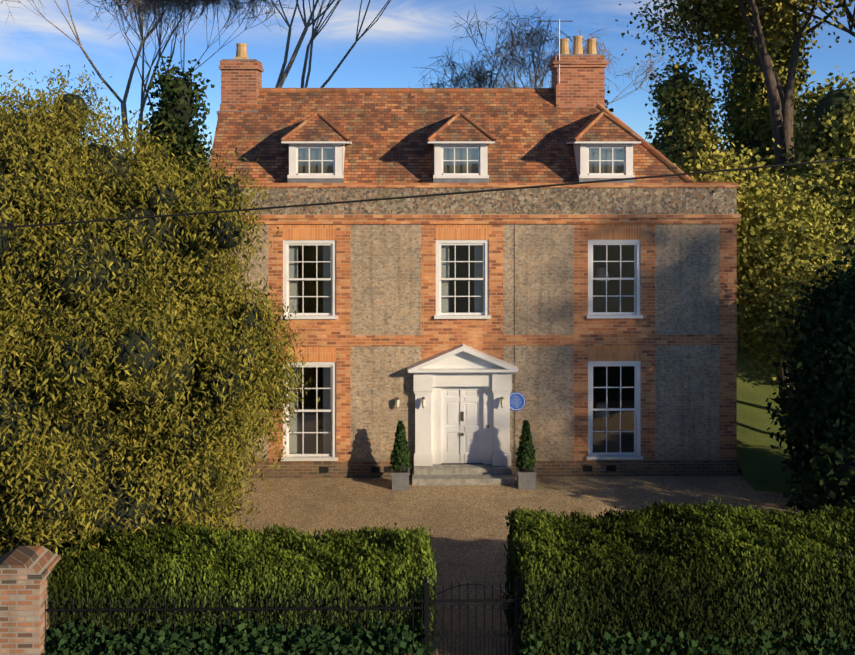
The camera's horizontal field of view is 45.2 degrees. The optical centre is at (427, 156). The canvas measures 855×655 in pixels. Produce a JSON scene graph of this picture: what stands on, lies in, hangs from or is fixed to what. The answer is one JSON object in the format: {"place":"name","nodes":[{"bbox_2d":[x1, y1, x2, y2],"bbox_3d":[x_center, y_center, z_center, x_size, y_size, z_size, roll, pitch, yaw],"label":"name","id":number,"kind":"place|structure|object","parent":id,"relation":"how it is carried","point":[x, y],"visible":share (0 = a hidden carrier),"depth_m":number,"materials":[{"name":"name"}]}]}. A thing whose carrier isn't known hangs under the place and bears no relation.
{"place":"outdoors","nodes":[
{"label":"outdoors","id":0,"kind":"place"},
{"bbox_2d":[0,158,854,228],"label":"power line","id":1,"kind":"object","parent":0,"point":[391,198],"visible":1,"depth_m":11.73,"materials":[{"name":"black"}]},
{"bbox_2d":[0,0,854,160],"label":"sky","id":2,"kind":"structure","parent":0,"point":[407,33],"materials":[{"name":"blue"}]},
{"bbox_2d":[209,468,812,654],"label":"gravel drive","id":3,"kind":"structure","parent":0,"point":[469,531],"depth_m":21.67,"materials":[{"name":"beige gravel"}]},
{"bbox_2d":[0,65,319,603],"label":"yew","id":4,"kind":"object","parent":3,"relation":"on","point":[228,306],"depth_m":16.99,"materials":[{"name":"green plant"}]},
{"bbox_2d":[47,519,438,654],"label":"hedge","id":5,"kind":"object","parent":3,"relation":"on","point":[65,572],"depth_m":14.87,"materials":[{"name":"green plant"}]},
{"bbox_2d":[391,456,409,489],"bbox_3d":[-0.603,6.728,23.009,0.420,1.380,0.420,0,0,-1],"label":"topiary planter","id":6,"kind":"object","parent":3,"relation":"on","point":[400,478],"visible":0.52,"depth_m":22.82,"materials":[{"name":"grey stone"}]},
{"bbox_2d":[388,420,411,470],"bbox_3d":[-0.618,6.463,22.996,0.486,1.134,0.482,0,0,24],"label":"topiary","id":7,"kind":"object","parent":6,"relation":"on","point":[400,448],"visible":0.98,"depth_m":22.91,"materials":[{"name":"green plant"}]},
{"bbox_2d":[412,464,514,485],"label":"door steps","id":8,"kind":"structure","parent":3,"relation":"on","point":[463,474],"depth_m":23.39,"materials":[{"name":"grey stone"}]},
{"bbox_2d":[516,448,536,488],"bbox_3d":[2.217,6.728,23.052,0.420,1.380,0.420,0,0,-1],"label":"topiary planter","id":9,"kind":"object","parent":3,"relation":"on","point":[526,478],"visible":0.46,"depth_m":22.86,"materials":[{"name":"grey stone"}]},
{"bbox_2d":[515,420,535,470],"bbox_3d":[2.203,6.470,23.047,0.482,1.110,0.518,0,0,-1],"label":"topiary","id":10,"kind":"object","parent":9,"relation":"on","point":[525,442],"visible":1,"depth_m":22.95,"materials":[{"name":"green plant"}]},
{"bbox_2d":[783,425,854,517],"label":"shrub","id":11,"kind":"object","parent":3,"relation":"on","point":[814,489],"depth_m":19.47,"materials":[{"name":"green plant"}]},
{"label":"ground","id":12,"kind":"structure","parent":0,"visible":0},
{"bbox_2d":[0,0,292,178],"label":"bare tree","id":13,"kind":"object","parent":12,"relation":"on","point":[188,5],"visible":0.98,"depth_m":47.24,"materials":[{"name":"brown plant"}]},
{"bbox_2d":[129,56,214,197],"bbox_3d":[-8.831,2.208,34.711,5.398,11.211,5.492,0,0,-1],"label":"tree","id":14,"kind":"object","parent":12,"relation":"on","point":[163,80],"depth_m":34.09,"materials":[{"name":"green plant"}]},
{"bbox_2d":[270,0,390,87],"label":"bare tree","id":15,"kind":"object","parent":12,"relation":"on","point":[283,74],"visible":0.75,"depth_m":40.64,"materials":[{"name":"brown plant"}]},
{"bbox_2d":[0,546,811,654],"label":"garden wall","id":16,"kind":"structure","parent":12,"relation":"on","point":[26,572],"depth_m":14.37,"materials":[{"name":"brick"}]},
{"bbox_2d":[45,597,847,654],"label":"railings","id":17,"kind":"object","parent":16,"relation":"on","point":[229,608],"visible":0.48,"depth_m":14.63,"materials":[{"name":"black metal"}]},
{"bbox_2d":[42,611,854,654],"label":"ground cover plants","id":18,"kind":"object","parent":12,"relation":"on","point":[344,642],"visible":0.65,"depth_m":14.56,"materials":[{"name":"green plant"}]},
{"bbox_2d":[211,181,740,477],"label":"house walls","id":19,"kind":"structure","parent":12,"relation":"on","point":[386,329],"depth_m":23.77,"materials":[{"name":"grey stone"}]},
{"bbox_2d":[395,397,399,408],"bbox_3d":[-0.693,5.679,23.658,0.104,0.258,0.180,0,0,-1],"label":"bell lamp","id":20,"kind":"object","parent":19,"relation":"attached to","point":[397,399],"visible":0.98,"depth_m":23.60,"materials":[{"name":"metal"}]},
{"bbox_2d":[217,36,608,114],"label":"chimneys","id":21,"kind":"object","parent":19,"relation":"on","point":[582,80],"visible":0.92,"depth_m":26.44,"materials":[{"name":"brick"}]},
{"bbox_2d":[538,19,572,82],"bbox_3d":[3.287,-2.707,26.388,0.900,1.650,0.320,0,0,-1],"label":"tv aerial","id":22,"kind":"object","parent":21,"relation":"attached to","point":[559,21],"visible":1,"depth_m":26.38,"materials":[{"name":"grey metal"}]},
{"bbox_2d":[209,92,685,182],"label":"roof","id":23,"kind":"structure","parent":19,"relation":"attached to","point":[389,134],"depth_m":25.54,"materials":[{"name":"tile"}]},
{"bbox_2d":[259,88,695,182],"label":"ridge tiles","id":24,"kind":"object","parent":23,"relation":"on","point":[612,117],"visible":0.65,"depth_m":26.44,"materials":[{"name":"orange tile"}]},
{"bbox_2d":[289,245,619,453],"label":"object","id":25,"kind":"object","parent":19,"relation":"in","point":[444,292],"depth_m":23.98,"materials":[{"name":"white"}]},
{"bbox_2d":[289,245,633,453],"bbox_3d":[0.943,4.318,25.603,11.630,6.200,2.900,0,0,-1],"label":"house interior","id":26,"kind":"object","parent":19,"relation":"in","point":[627,308],"depth_m":26.96,"materials":[{"name":"black"}]},
{"bbox_2d":[281,141,642,460],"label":"window frames","id":27,"kind":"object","parent":19,"relation":"attached to","point":[581,152],"depth_m":23.84,"materials":[{"name":"white wood"}]},
{"bbox_2d":[298,148,623,172],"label":"window panes","id":28,"kind":"structure","parent":27,"relation":"attached to","point":[459,169],"depth_m":24.53,"materials":[{"name":"white"}]},
{"bbox_2d":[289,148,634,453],"bbox_3d":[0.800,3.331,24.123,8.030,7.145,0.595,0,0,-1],"label":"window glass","id":29,"kind":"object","parent":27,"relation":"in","point":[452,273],"visible":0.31,"depth_m":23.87,"materials":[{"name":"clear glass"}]},
{"bbox_2d":[407,344,518,465],"bbox_3d":[0.808,5.723,23.641,2.540,2.790,0.460,0,0,-1],"label":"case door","id":30,"kind":"structure","parent":19,"relation":"attached to","point":[461,365],"depth_m":23.61,"materials":[{"name":"white wood"}]},
{"bbox_2d":[421,397,425,407],"bbox_3d":[-0.096,5.639,23.537,0.104,0.258,0.180,0,0,-1],"label":"lantern","id":31,"kind":"object","parent":30,"relation":"attached to","point":[423,399],"visible":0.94,"depth_m":23.47,"materials":[{"name":"white metal"}]},
{"bbox_2d":[500,397,504,407],"bbox_3d":[1.714,5.639,23.564,0.104,0.258,0.180,0,0,-1],"label":"lantern","id":32,"kind":"object","parent":30,"relation":"attached to","point":[502,399],"visible":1,"depth_m":23.50,"materials":[{"name":"white metal"}]},
{"bbox_2d":[441,386,489,464],"bbox_3d":[0.873,6.228,23.927,1.120,1.860,0.450,0,0,-1],"label":"front door","id":33,"kind":"structure","parent":19,"relation":"attached to","point":[461,425],"depth_m":23.82,"materials":[{"name":"white paint"}]},
{"bbox_2d":[319,465,615,472],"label":"air bricks","id":34,"kind":"object","parent":19,"relation":"attached to","point":[609,468],"visible":0.94,"depth_m":23.69,"materials":[{"name":"black metal"}]},
{"bbox_2d":[514,224,514,460],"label":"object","id":35,"kind":"structure","parent":19,"relation":"attached to","point":[514,334],"depth_m":23.76,"materials":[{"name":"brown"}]},
{"bbox_2d":[510,392,525,410],"bbox_3d":[2.056,5.668,23.757,0.440,0.440,0.025,0,0,-1],"label":"blue plaque","id":36,"kind":"object","parent":19,"relation":"attached to","point":[517,401],"visible":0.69,"depth_m":23.75,"materials":[{"name":"blue ceramic"}]},
{"bbox_2d":[408,3,672,104],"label":"bare tree","id":37,"kind":"object","parent":12,"relation":"on","point":[480,78],"visible":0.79,"depth_m":46.30,"materials":[{"name":"brown plant"}]},
{"bbox_2d":[605,84,613,111],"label":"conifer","id":38,"kind":"object","parent":12,"relation":"on","point":[611,109],"depth_m":42.46,"materials":[{"name":"green plant"}]},
{"bbox_2d":[502,496,854,654],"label":"hedge","id":39,"kind":"object","parent":12,"relation":"on","point":[636,523],"depth_m":14.70,"materials":[{"name":"green plant"}]},
{"bbox_2d":[644,54,747,307],"bbox_3d":[8.376,2.048,35.753,5.856,11.667,5.872,0,0,-1],"label":"tree","id":40,"kind":"object","parent":12,"relation":"on","point":[704,105],"depth_m":35.27,"materials":[{"name":"green plant"}]},
{"bbox_2d":[615,0,854,188],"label":"tree","id":41,"kind":"object","parent":12,"relation":"on","point":[774,6],"depth_m":34.65,"materials":[{"name":"plant"}]},
{"bbox_2d":[672,0,854,36],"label":"tree","id":42,"kind":"object","parent":12,"relation":"on","point":[850,17],"depth_m":33.36,"materials":[{"name":"brown plant"}]},
{"bbox_2d":[673,133,854,414],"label":"tree","id":43,"kind":"object","parent":12,"relation":"on","point":[767,211],"depth_m":25.13,"materials":[{"name":"green plant"}]},
{"bbox_2d":[713,2,822,277],"bbox_3d":[13.146,0.529,40.193,8.147,13.938,5.915,0,0,37],"label":"tree","id":44,"kind":"object","parent":12,"relation":"on","point":[739,119],"depth_m":39.26,"materials":[{"name":"green plant"}]},
{"bbox_2d":[737,282,809,495],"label":"lawn bank","id":45,"kind":"structure","parent":12,"relation":"on","point":[760,460],"depth_m":25.72,"materials":[{"name":"green plant"}]},
{"bbox_2d":[737,226,852,388],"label":"yellow shrub leaves","id":46,"kind":"object","parent":12,"relation":"on","point":[763,328],"depth_m":24.70,"materials":[{"name":"plant"}]},
{"bbox_2d":[747,66,854,367],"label":"tree","id":47,"kind":"object","parent":12,"relation":"on","point":[810,151],"depth_m":30.25,"materials":[{"name":"green plant"}]},
{"bbox_2d":[766,247,854,496],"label":"tree","id":48,"kind":"object","parent":12,"relation":"on","point":[816,338],"depth_m":21.50,"materials":[{"name":"green plant"}]},
{"bbox_3d":[0.643,7.428,14.637,1.300,0.080,0.420,0,0,-1],"label":"gate threshold","id":49,"kind":"object","parent":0,"visible":0},
{"bbox_2d":[424,574,519,654],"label":"iron gate","id":50,"kind":"structure","parent":49,"relation":"on","point":[428,600],"depth_m":14.72,"materials":[{"name":"black metal"}]}
]}

